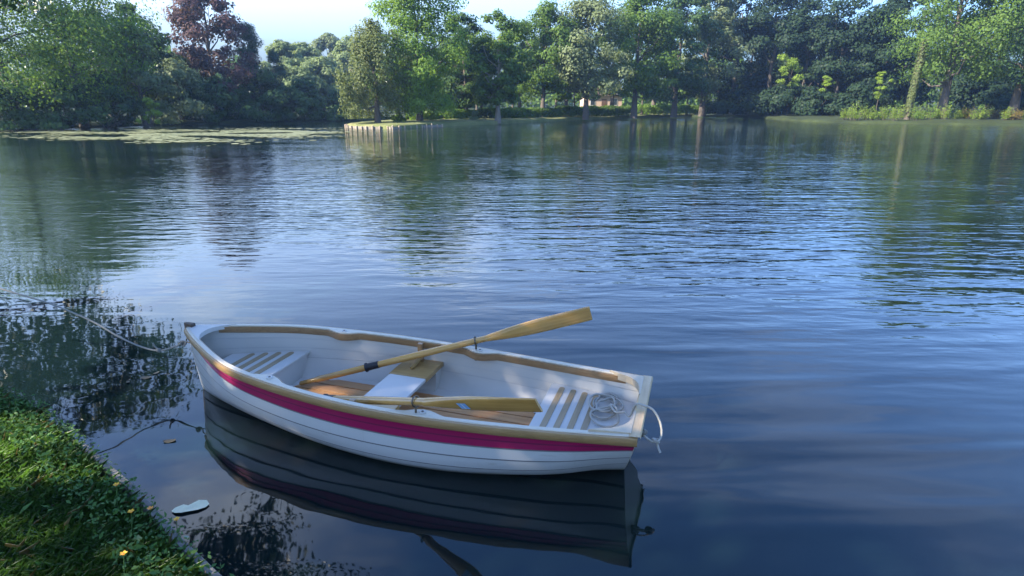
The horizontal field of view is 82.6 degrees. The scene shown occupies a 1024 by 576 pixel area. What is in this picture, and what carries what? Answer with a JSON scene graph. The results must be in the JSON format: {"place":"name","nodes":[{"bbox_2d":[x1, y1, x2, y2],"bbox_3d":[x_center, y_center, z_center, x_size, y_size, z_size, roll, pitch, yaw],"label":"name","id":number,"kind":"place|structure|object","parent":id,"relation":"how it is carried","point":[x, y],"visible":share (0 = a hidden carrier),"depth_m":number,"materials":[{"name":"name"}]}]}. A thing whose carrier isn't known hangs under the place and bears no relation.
{"place":"outdoors","nodes":[
{"label":"outdoors","id":0,"kind":"place"},
{"bbox_2d":[0,0,57,13],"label":"overhanging tree","id":1,"kind":"object","parent":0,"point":[11,5],"visible":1,"depth_m":19.47,"materials":[{"name":"green plant"}]},
{"bbox_2d":[0,386,211,575],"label":"grass","id":2,"kind":"structure","parent":0,"point":[53,556],"depth_m":2.57,"materials":[{"name":"plant"}]},
{"bbox_2d":[0,0,1022,105],"label":"sky","id":3,"kind":"structure","parent":0,"point":[291,21],"materials":[{"name":"white"}]},
{"bbox_2d":[0,116,1023,575],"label":"lake water","id":4,"kind":"structure","parent":0,"point":[814,330],"depth_m":5.84,"materials":[{"name":"blue liquid"}]},
{"bbox_2d":[3,127,355,144],"bbox_3d":[-25.270,-11.921,44.395,34.668,0.020,22.321,7,19,22],"label":"floating weed","id":5,"kind":"object","parent":4,"relation":"on","point":[174,135],"visible":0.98,"depth_m":39.98,"materials":[{"name":"plant"}]},
{"bbox_2d":[172,500,208,512],"bbox_3d":[-1.667,1.133,3.018,0.177,0.011,0.080,-4,18,-14],"label":"floating leaf","id":6,"kind":"object","parent":4,"relation":"on","point":[198,504],"visible":1,"depth_m":3.02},
{"bbox_2d":[184,322,652,474],"bbox_3d":[-0.795,0.710,3.793,3.286,0.664,1.037,6,18,17],"label":"rowing boat","id":7,"kind":"object","parent":4,"relation":"on","point":[260,371],"visible":0.97,"depth_m":3.65,"materials":[{"name":"white paint"}]},
{"bbox_2d":[0,288,186,352],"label":"mooring rope","id":8,"kind":"object","parent":7,"relation":"attached to","point":[182,343],"visible":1,"depth_m":4.20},
{"bbox_2d":[323,394,542,411],"bbox_3d":[-0.726,0.644,3.326,2.115,0.092,0.066,-7,35,36],"label":"oar","id":9,"kind":"object","parent":7,"relation":"on","point":[484,403],"visible":0.74,"depth_m":2.95,"materials":[{"name":"brown wood"}]},
{"bbox_2d":[299,307,591,384],"bbox_3d":[-0.490,0.424,4.024,2.115,0.102,0.066,-14,16,7],"label":"oar","id":10,"kind":"object","parent":7,"relation":"on","point":[559,320],"visible":1,"depth_m":3.96,"materials":[{"name":"brown wood"}]},
{"bbox_2d":[588,393,662,452],"bbox_3d":[0.607,0.702,3.306,0.276,0.191,0.634,-6,18,-18],"label":"coiled rope","id":11,"kind":"object","parent":7,"relation":"on","point":[610,408],"visible":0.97,"depth_m":3.38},
{"bbox_2d":[1,105,1023,127],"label":"bank","id":12,"kind":"structure","parent":0,"point":[950,120],"depth_m":66.09,"materials":[{"name":"plant"}]},
{"bbox_2d":[0,82,45,130],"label":"waterside shrub","id":13,"kind":"object","parent":12,"relation":"on","point":[11,117],"visible":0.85,"depth_m":45.57,"materials":[{"name":"green plant"}]},
{"bbox_2d":[19,78,113,129],"bbox_3d":[-37.272,-15.062,47.883,5.388,4.144,6.664,15,23,39],"label":"waterside shrub","id":14,"kind":"object","parent":12,"relation":"on","point":[55,119],"visible":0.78,"depth_m":47.53,"materials":[{"name":"green plant"}]},
{"bbox_2d":[0,0,161,127],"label":"broadleaf tree","id":15,"kind":"object","parent":12,"relation":"on","point":[61,9],"visible":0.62,"depth_m":48.32,"materials":[{"name":"green plant"}]},
{"bbox_2d":[0,0,171,115],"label":"broadleaf tree","id":16,"kind":"object","parent":12,"relation":"on","point":[6,78],"visible":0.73,"depth_m":46.81,"materials":[{"name":"green plant"}]},
{"bbox_2d":[39,4,163,119],"bbox_3d":[-41.828,-22.807,59.545,10.107,11.587,10.021,-3,18,-11],"label":"broadleaf tree","id":17,"kind":"object","parent":12,"relation":"on","point":[155,67],"visible":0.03,"depth_m":57.75,"materials":[{"name":"green plant"}]},
{"bbox_2d":[67,71,141,127],"bbox_3d":[-35.664,-16.365,50.700,5.653,4.938,5.268,0,18,0],"label":"waterside shrub","id":18,"kind":"object","parent":12,"relation":"on","point":[123,103],"visible":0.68,"depth_m":50.35,"materials":[{"name":"green plant"}]},
{"bbox_2d":[101,1,171,119],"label":"broadleaf tree","id":19,"kind":"object","parent":12,"relation":"on","point":[162,42],"visible":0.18,"depth_m":60.36,"materials":[{"name":"green plant"}]},
{"bbox_2d":[91,22,186,125],"bbox_3d":[-34.742,-19.635,53.824,7.319,8.979,6.218,6,18,18],"label":"grey willow","id":20,"kind":"object","parent":12,"relation":"on","point":[164,88],"visible":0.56,"depth_m":53.31,"materials":[{"name":"green plant"}]},
{"bbox_2d":[135,97,162,126],"bbox_3d":[-31.917,-15.407,50.999,2.239,2.543,1.596,-15,23,-39],"label":"trailing shrub","id":21,"kind":"object","parent":12,"relation":"on","point":[151,105],"visible":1,"depth_m":51.04,"materials":[{"name":"green plant"}]},
{"bbox_2d":[156,51,206,118],"bbox_3d":[-38.785,-22.939,66.395,7.775,7.718,7.571,-8,19,-24],"label":"broadleaf tree","id":22,"kind":"object","parent":12,"relation":"on","point":[180,58],"visible":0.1,"depth_m":64.98,"materials":[{"name":"green plant"}]},
{"bbox_2d":[150,57,215,124],"bbox_3d":[-34.851,-20.443,60.575,6.827,6.768,7.376,0,18,0],"label":"waterside shrub","id":23,"kind":"object","parent":12,"relation":"on","point":[189,107],"visible":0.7,"depth_m":59.62,"materials":[{"name":"green plant"}]},
{"bbox_2d":[161,0,259,110],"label":"copper beech","id":24,"kind":"object","parent":12,"relation":"on","point":[188,14],"visible":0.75,"depth_m":65.83,"materials":[{"name":"purple plant"}]},
{"bbox_2d":[171,75,265,122],"bbox_3d":[-32.745,-21.541,66.513,9.847,5.289,8.179,0,18,0],"label":"waterside shrub","id":25,"kind":"object","parent":12,"relation":"on","point":[225,100],"visible":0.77,"depth_m":64.91,"materials":[{"name":"green plant"}]},
{"bbox_2d":[213,93,265,119],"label":"waterside shrub","id":26,"kind":"object","parent":12,"relation":"on","point":[249,101],"visible":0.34,"depth_m":68.33,"materials":[{"name":"green plant"}]},
{"bbox_2d":[233,21,265,111],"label":"conifer","id":27,"kind":"object","parent":12,"relation":"on","point":[250,38],"visible":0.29,"depth_m":69.97,"materials":[{"name":"green plant"}]},
{"bbox_2d":[232,68,289,121],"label":"waterside shrub","id":28,"kind":"object","parent":12,"relation":"on","point":[263,80],"visible":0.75,"depth_m":69.03,"materials":[{"name":"green plant"}]},
{"bbox_2d":[256,49,298,105],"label":"conifer","id":29,"kind":"object","parent":12,"relation":"on","point":[278,70],"visible":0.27,"depth_m":72.63,"materials":[{"name":"green plant"}]},
{"bbox_2d":[260,39,305,69],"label":"distant tree","id":30,"kind":"object","parent":12,"relation":"on","point":[280,47],"visible":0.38,"depth_m":95.64,"materials":[{"name":"green plant"}]},
{"bbox_2d":[273,76,327,120],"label":"waterside shrub","id":31,"kind":"object","parent":12,"relation":"on","point":[302,93],"visible":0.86,"depth_m":71.75,"materials":[{"name":"green plant"}]},
{"bbox_2d":[277,65,328,100],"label":"distant tree","id":32,"kind":"object","parent":12,"relation":"on","point":[298,71],"visible":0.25,"depth_m":87.64,"materials":[{"name":"green plant"}]},
{"bbox_2d":[288,41,334,106],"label":"distant tree","id":33,"kind":"object","parent":12,"relation":"on","point":[305,50],"visible":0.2,"depth_m":103.13,"materials":[{"name":"green plant"}]},
{"bbox_2d":[300,55,343,111],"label":"distant tree","id":34,"kind":"object","parent":12,"relation":"on","point":[322,67],"visible":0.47,"depth_m":90.70,"materials":[{"name":"green plant"}]},
{"bbox_2d":[309,32,349,83],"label":"distant tree","id":35,"kind":"object","parent":12,"relation":"on","point":[323,41],"visible":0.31,"depth_m":120.79,"materials":[{"name":"green plant"}]},
{"bbox_2d":[298,89,362,120],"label":"waterside shrub","id":36,"kind":"object","parent":12,"relation":"on","point":[333,105],"visible":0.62,"depth_m":72.64,"materials":[{"name":"green plant"}]},
{"bbox_2d":[331,35,374,98],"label":"distant tree","id":37,"kind":"object","parent":12,"relation":"on","point":[339,52],"visible":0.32,"depth_m":108.25,"materials":[{"name":"green plant"}]},
{"bbox_2d":[8,37,1011,108],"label":"wood","id":38,"kind":"object","parent":12,"relation":"on","point":[536,101],"visible":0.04,"depth_m":140.95,"materials":[{"name":"green plant"}]},
{"bbox_2d":[580,87,621,105],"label":"cream house","id":39,"kind":"structure","parent":12,"relation":"on","point":[603,100],"depth_m":108.14,"materials":[{"name":"paint"}]},
{"bbox_2d":[697,0,783,112],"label":"dark tree","id":40,"kind":"object","parent":12,"relation":"on","point":[724,92],"visible":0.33,"depth_m":93.57,"materials":[{"name":"green plant"}]},
{"bbox_2d":[701,87,780,114],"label":"undergrowth shrub","id":41,"kind":"object","parent":12,"relation":"on","point":[735,96],"visible":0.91,"depth_m":88.50,"materials":[{"name":"green plant"}]},
{"bbox_2d":[708,14,786,110],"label":"dark tree","id":42,"kind":"object","parent":12,"relation":"on","point":[754,63],"visible":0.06,"depth_m":103.33,"materials":[{"name":"green plant"}]},
{"bbox_2d":[733,0,819,100],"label":"dark tree","id":43,"kind":"object","parent":12,"relation":"on","point":[754,24],"visible":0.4,"depth_m":88.83,"materials":[{"name":"green plant"}]},
{"bbox_2d":[750,84,804,115],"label":"undergrowth shrub","id":44,"kind":"object","parent":12,"relation":"on","point":[780,98],"visible":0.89,"depth_m":84.17,"materials":[{"name":"green plant"}]},
{"bbox_2d":[776,53,804,115],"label":"sapling","id":45,"kind":"object","parent":12,"relation":"on","point":[792,63],"visible":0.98,"depth_m":82.08,"materials":[{"name":"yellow plant"}]},
{"bbox_2d":[748,25,839,111],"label":"dark tree","id":46,"kind":"object","parent":12,"relation":"on","point":[759,63],"visible":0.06,"depth_m":102.11,"materials":[{"name":"green plant"}]},
{"bbox_2d":[771,0,843,98],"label":"dark tree","id":47,"kind":"object","parent":12,"relation":"on","point":[799,20],"visible":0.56,"depth_m":85.66,"materials":[{"name":"green plant"}]},
{"bbox_2d":[784,86,842,115],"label":"undergrowth shrub","id":48,"kind":"object","parent":12,"relation":"on","point":[812,102],"visible":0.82,"depth_m":80.76,"materials":[{"name":"green plant"}]},
{"bbox_2d":[819,75,835,114],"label":"sapling","id":49,"kind":"object","parent":12,"relation":"on","point":[826,80],"visible":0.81,"depth_m":80.73,"materials":[{"name":"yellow plant"}]},
{"bbox_2d":[803,35,865,93],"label":"dark tree","id":50,"kind":"object","parent":12,"relation":"on","point":[821,58],"visible":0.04,"depth_m":97.45,"materials":[{"name":"green plant"}]},
{"bbox_2d":[840,108,850,119],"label":"bank plant","id":51,"kind":"object","parent":12,"relation":"on","point":[843,114],"visible":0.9,"depth_m":66.18,"materials":[{"name":"green plant"}]},
{"bbox_2d":[785,0,906,95],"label":"dark tree","id":52,"kind":"object","parent":12,"relation":"on","point":[852,44],"visible":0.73,"depth_m":82.64,"materials":[{"name":"green plant"}]},
{"bbox_2d":[847,99,860,119],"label":"bank plant","id":53,"kind":"object","parent":12,"relation":"on","point":[850,113],"visible":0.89,"depth_m":65.00,"materials":[{"name":"green plant"}]},
{"bbox_2d":[820,81,892,115],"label":"undergrowth shrub","id":54,"kind":"object","parent":12,"relation":"on","point":[855,93],"visible":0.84,"depth_m":78.48,"materials":[{"name":"green plant"}]},
{"bbox_2d":[851,109,863,119],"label":"bank plant","id":55,"kind":"object","parent":12,"relation":"on","point":[854,113],"visible":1,"depth_m":64.36,"materials":[{"name":"green plant"}]},
{"bbox_2d":[859,106,875,119],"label":"bank plant","id":56,"kind":"object","parent":12,"relation":"on","point":[866,114],"visible":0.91,"depth_m":64.34,"materials":[{"name":"green plant"}]},
{"bbox_2d":[834,24,910,109],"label":"dark tree","id":57,"kind":"object","parent":12,"relation":"on","point":[843,88],"visible":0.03,"depth_m":98.26,"materials":[{"name":"green plant"}]},
{"bbox_2d":[826,0,936,113],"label":"dark tree","id":58,"kind":"object","parent":12,"relation":"on","point":[872,42],"visible":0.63,"depth_m":81.66,"materials":[{"name":"green plant"}]},
{"bbox_2d":[873,71,893,109],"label":"sapling","id":59,"kind":"object","parent":12,"relation":"on","point":[878,94],"visible":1,"depth_m":75.28,"materials":[{"name":"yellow plant"}]},
{"bbox_2d":[879,107,892,119],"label":"bank plant","id":60,"kind":"object","parent":12,"relation":"on","point":[884,116],"visible":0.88,"depth_m":63.47,"materials":[{"name":"green plant"}]},
{"bbox_2d":[887,104,904,120],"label":"bank plant","id":61,"kind":"object","parent":12,"relation":"on","point":[895,115],"visible":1,"depth_m":62.11,"materials":[{"name":"green plant"}]},
{"bbox_2d":[855,0,970,111],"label":"dark tree","id":62,"kind":"object","parent":12,"relation":"on","point":[903,92],"visible":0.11,"depth_m":87.69,"materials":[{"name":"green plant"}]},
{"bbox_2d":[903,39,929,119],"bbox_3d":[43.155,-22.207,62.191,1.293,8.159,0.952,0,18,0],"label":"ivy covered tree","id":63,"kind":"object","parent":12,"relation":"on","point":[913,89],"visible":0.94,"depth_m":62.03,"materials":[{"name":"green plant"}]},
{"bbox_2d":[910,108,924,120],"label":"bank plant","id":64,"kind":"object","parent":12,"relation":"on","point":[917,114],"visible":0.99,"depth_m":62.30,"materials":[{"name":"green plant"}]},
{"bbox_2d":[925,107,939,118],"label":"bank plant","id":65,"kind":"object","parent":12,"relation":"on","point":[932,116],"visible":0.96,"depth_m":63.61,"materials":[{"name":"green plant"}]},
{"bbox_2d":[938,105,952,118],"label":"bank plant","id":66,"kind":"object","parent":12,"relation":"on","point":[946,112],"visible":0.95,"depth_m":62.70,"materials":[{"name":"green plant"}]},
{"bbox_2d":[870,0,1023,118],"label":"ivy clad tree","id":67,"kind":"object","parent":12,"relation":"on","point":[954,61],"visible":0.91,"depth_m":60.96,"materials":[{"name":"green plant"}]},
{"bbox_2d":[969,108,984,118],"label":"bank plant","id":68,"kind":"object","parent":12,"relation":"on","point":[978,116],"visible":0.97,"depth_m":63.49,"materials":[{"name":"green plant"}]},
{"bbox_2d":[935,72,1021,113],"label":"undergrowth shrub","id":69,"kind":"object","parent":12,"relation":"on","point":[963,94],"visible":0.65,"depth_m":77.77,"materials":[{"name":"green plant"}]},
{"bbox_2d":[935,0,1023,118],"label":"broadleaf tree","id":70,"kind":"object","parent":12,"relation":"on","point":[1014,103],"visible":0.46,"depth_m":61.80,"materials":[{"name":"green plant"}]},
{"bbox_2d":[947,1,1023,107],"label":"dark tree","id":71,"kind":"object","parent":12,"relation":"on","point":[990,51],"visible":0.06,"depth_m":91.83,"materials":[{"name":"green plant"}]},
{"bbox_2d":[976,105,994,118],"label":"bank plant","id":72,"kind":"object","parent":12,"relation":"on","point":[988,113],"visible":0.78,"depth_m":63.73,"materials":[{"name":"green plant"}]},
{"bbox_2d":[991,109,1003,118],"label":"bank plant","id":73,"kind":"object","parent":12,"relation":"on","point":[996,115],"visible":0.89,"depth_m":65.82,"materials":[{"name":"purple plant"}]},
{"bbox_2d":[979,81,1023,114],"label":"undergrowth shrub","id":74,"kind":"object","parent":12,"relation":"on","point":[1001,99],"visible":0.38,"depth_m":74.81,"materials":[{"name":"green plant"}]},
{"bbox_2d":[1000,107,1012,119],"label":"bank plant","id":75,"kind":"object","parent":12,"relation":"on","point":[1008,110],"visible":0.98,"depth_m":61.63,"materials":[{"name":"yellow plant"}]},
{"bbox_2d":[997,2,1023,92],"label":"broadleaf tree","id":76,"kind":"object","parent":12,"relation":"on","point":[1017,75],"visible":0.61,"depth_m":60.30,"materials":[{"name":"green plant"}]},
{"bbox_2d":[347,113,697,128],"bbox_3d":[4.366,-24.727,84.885,23.268,1.160,79.159,13,22,36],"label":"peninsula","id":77,"kind":"object","parent":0,"point":[383,124],"visible":0.4,"depth_m":60.50},
{"bbox_2d":[344,124,381,128],"bbox_3d":[-13.816,-14.167,51.724,1.566,0.715,6.890,-14,22,-38],"label":"log revetment","id":78,"kind":"object","parent":77,"relation":"on","point":[364,127],"visible":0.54,"depth_m":50.13,"materials":[{"name":"beige wood"}]},
{"bbox_2d":[333,15,415,122],"bbox_3d":[-12.079,-19.240,51.831,6.899,9.391,5.758,0,18,0],"label":"willow","id":79,"kind":"object","parent":77,"relation":"on","point":[367,39],"visible":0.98,"depth_m":51.33,"materials":[{"name":"green plant"}]},
{"bbox_2d":[390,110,406,121],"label":"round shrub","id":80,"kind":"object","parent":77,"relation":"on","point":[398,118],"visible":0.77,"depth_m":55.45,"materials":[{"name":"green plant"}]},
{"bbox_2d":[387,124,442,128],"bbox_3d":[-8.311,-14.250,51.944,0.712,0.745,6.894,13,22,35],"label":"log revetment","id":81,"kind":"object","parent":77,"relation":"on","point":[424,126],"visible":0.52,"depth_m":52.27,"materials":[{"name":"beige wood"}]},
{"bbox_2d":[364,0,474,120],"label":"broadleaf tree","id":82,"kind":"object","parent":77,"relation":"on","point":[421,72],"visible":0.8,"depth_m":53.91,"materials":[{"name":"green plant"}]},
{"bbox_2d":[405,110,439,119],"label":"hedge","id":83,"kind":"object","parent":77,"relation":"on","point":[429,115],"visible":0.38,"depth_m":59.86,"materials":[{"name":"green plant"}]},
{"bbox_2d":[431,37,474,103],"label":"park tree","id":84,"kind":"object","parent":77,"relation":"on","point":[437,69],"visible":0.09,"depth_m":81.22,"materials":[{"name":"green plant"}]},
{"bbox_2d":[438,108,480,118],"bbox_3d":[-5.879,-19.108,64.207,2.737,1.422,5.486,14,22,38],"label":"hedge","id":85,"kind":"object","parent":77,"relation":"on","point":[462,113],"visible":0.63,"depth_m":62.86,"materials":[{"name":"green plant"}]},
{"bbox_2d":[432,11,495,111],"bbox_3d":[-5.589,-23.731,63.001,8.025,11.184,6.254,15,23,40],"label":"broadleaf tree","id":86,"kind":"object","parent":77,"relation":"on","point":[465,98],"visible":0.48,"depth_m":62.03,"materials":[{"name":"green plant"}]},
{"bbox_2d":[467,111,481,119],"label":"round shrub","id":87,"kind":"object","parent":77,"relation":"on","point":[476,115],"visible":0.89,"depth_m":61.44,"materials":[{"name":"green plant"}]},
{"bbox_2d":[463,8,533,123],"bbox_3d":[-1.910,-22.794,60.255,6.942,11.099,7.271,12,21,33],"label":"broadleaf tree","id":88,"kind":"object","parent":77,"relation":"on","point":[503,46],"visible":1,"depth_m":59.28,"materials":[{"name":"green plant"}]},
{"bbox_2d":[488,23,549,107],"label":"park tree","id":89,"kind":"object","parent":77,"relation":"on","point":[533,43],"visible":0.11,"depth_m":85.45,"materials":[{"name":"green plant"}]},
{"bbox_2d":[478,107,561,117],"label":"hedge","id":90,"kind":"object","parent":77,"relation":"on","point":[513,112],"visible":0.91,"depth_m":68.84,"materials":[{"name":"green plant"}]},
{"bbox_2d":[504,0,591,116],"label":"broadleaf tree","id":91,"kind":"object","parent":77,"relation":"on","point":[542,58],"visible":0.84,"depth_m":68.93,"materials":[{"name":"green plant"}]},
{"bbox_2d":[551,64,566,106],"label":"young tree","id":92,"kind":"object","parent":77,"relation":"on","point":[556,97],"visible":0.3,"depth_m":82.56,"materials":[{"name":"green plant"}]},
{"bbox_2d":[546,20,591,105],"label":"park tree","id":93,"kind":"object","parent":77,"relation":"on","point":[565,101],"visible":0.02,"depth_m":93.03,"materials":[{"name":"green plant"}]},
{"bbox_2d":[566,86,584,105],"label":"young tree","id":94,"kind":"object","parent":77,"relation":"on","point":[570,96],"visible":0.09,"depth_m":86.89,"materials":[{"name":"green plant"}]},
{"bbox_2d":[546,0,637,119],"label":"maple","id":95,"kind":"object","parent":77,"relation":"on","point":[573,75],"visible":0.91,"depth_m":69.82,"materials":[{"name":"green plant"}]},
{"bbox_2d":[555,105,631,116],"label":"hedge","id":96,"kind":"object","parent":77,"relation":"on","point":[594,110],"visible":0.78,"depth_m":80.69,"materials":[{"name":"green plant"}]},
{"bbox_2d":[589,21,642,105],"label":"park tree","id":97,"kind":"object","parent":77,"relation":"on","point":[597,97],"visible":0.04,"depth_m":98.29,"materials":[{"name":"green plant"}]},
{"bbox_2d":[589,0,697,118],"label":"maple","id":98,"kind":"object","parent":77,"relation":"on","point":[642,83],"visible":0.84,"depth_m":75.66,"materials":[{"name":"green plant"}]},
{"bbox_2d":[627,30,681,104],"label":"park tree","id":99,"kind":"object","parent":77,"relation":"on","point":[653,101],"visible":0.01,"depth_m":104.13,"materials":[{"name":"green plant"}]},
{"bbox_2d":[637,104,698,115],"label":"hedge","id":100,"kind":"object","parent":77,"relation":"on","point":[664,109],"visible":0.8,"depth_m":92.59,"materials":[{"name":"green plant"}]},
{"bbox_2d":[639,0,728,116],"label":"maple","id":101,"kind":"object","parent":77,"relation":"on","point":[692,85],"visible":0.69,"depth_m":81.77,"materials":[{"name":"green plant"}]},
{"bbox_2d":[678,68,694,114],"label":"young tree","id":102,"kind":"object","parent":77,"relation":"on","point":[683,93],"visible":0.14,"depth_m":96.32,"materials":[{"name":"green plant"}]},
{"bbox_2d":[677,0,754,116],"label":"broadleaf tree","id":103,"kind":"object","parent":77,"relation":"on","point":[732,38],"visible":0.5,"depth_m":87.98,"materials":[{"name":"green plant"}]},
{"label":"near bank","id":104,"kind":"structure","parent":0,"visible":0},
{"bbox_2d":[0,400,160,575],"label":"broad weeds","id":105,"kind":"object","parent":104,"relation":"on","point":[138,546],"visible":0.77,"depth_m":2.61,"materials":[{"name":"green plant"}]},
{"bbox_2d":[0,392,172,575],"bbox_3d":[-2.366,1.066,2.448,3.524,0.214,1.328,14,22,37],"label":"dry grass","id":106,"kind":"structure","parent":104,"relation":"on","point":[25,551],"depth_m":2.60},
{"bbox_2d":[0,385,234,575],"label":"bank weeds","id":107,"kind":"object","parent":104,"relation":"on","point":[116,510],"visible":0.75,"depth_m":2.75,"materials":[{"name":"green plant"}]},
{"bbox_2d":[78,442,221,575],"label":"edging board","id":108,"kind":"object","parent":104,"relation":"on","point":[211,570],"visible":0.06,"depth_m":2.76,"materials":[{"name":"brown wood"}]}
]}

